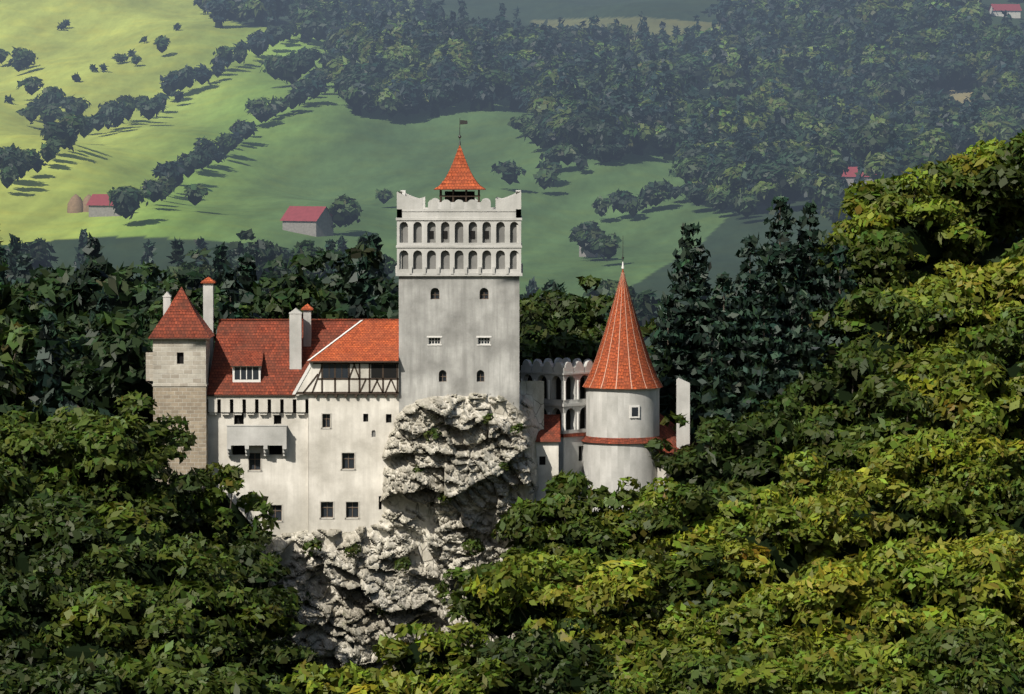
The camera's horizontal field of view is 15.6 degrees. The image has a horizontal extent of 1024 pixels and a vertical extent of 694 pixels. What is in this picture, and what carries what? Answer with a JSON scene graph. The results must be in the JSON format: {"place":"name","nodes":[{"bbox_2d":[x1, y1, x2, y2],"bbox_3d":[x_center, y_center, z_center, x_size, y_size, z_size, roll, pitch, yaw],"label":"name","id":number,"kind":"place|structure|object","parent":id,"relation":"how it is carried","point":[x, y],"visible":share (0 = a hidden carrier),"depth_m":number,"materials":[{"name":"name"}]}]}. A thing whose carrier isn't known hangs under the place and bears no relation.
{"place":"outdoors","nodes":[
{"label":"outdoors","id":0,"kind":"place"},
{"bbox_2d":[0,128,1023,693],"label":"tree","id":1,"kind":"object","parent":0,"point":[950,370],"depth_m":283.42,"materials":[{"name":"green plant"}]},
{"bbox_2d":[0,0,1023,686],"bbox_3d":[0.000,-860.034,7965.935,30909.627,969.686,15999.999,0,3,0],"label":"terrain","id":2,"kind":"structure","parent":0,"point":[326,148],"depth_m":1144.55,"materials":[{"name":"green plant"}]},
{"bbox_2d":[0,223,706,458],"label":"conifer trees","id":3,"kind":"object","parent":2,"relation":"on","point":[89,247],"visible":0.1,"depth_m":362.69,"materials":[{"name":"green plant"}]},
{"bbox_2d":[0,228,738,460],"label":"trees","id":4,"kind":"object","parent":2,"relation":"on","point":[47,290],"depth_m":379.53,"materials":[{"name":"green plant"}]},
{"bbox_2d":[266,381,543,680],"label":"castle rock","id":5,"kind":"object","parent":2,"relation":"on","point":[419,525],"visible":0.47,"depth_m":299.27,"materials":[{"name":"grey stone"}]},
{"bbox_2d":[146,120,696,555],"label":"castle","id":6,"kind":"structure","parent":5,"relation":"on","point":[295,414],"depth_m":300.92,"materials":[{"name":"grey paint"}]},
{"bbox_2d":[0,0,1023,260],"bbox_3d":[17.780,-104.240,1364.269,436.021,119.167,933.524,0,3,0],"label":"hillside trees","id":7,"kind":"object","parent":2,"relation":"on","point":[722,142],"visible":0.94,"depth_m":1256.23,"materials":[{"name":"green plant"}]},
{"bbox_2d":[67,4,1021,256],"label":"farm buildings","id":8,"kind":"structure","parent":2,"relation":"on","point":[316,221],"depth_m":931.27,"materials":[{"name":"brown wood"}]},
{"bbox_2d":[647,195,866,451],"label":"conifer trees","id":9,"kind":"object","parent":2,"relation":"on","point":[779,346],"visible":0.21,"depth_m":317.27,"materials":[{"name":"green plant"}]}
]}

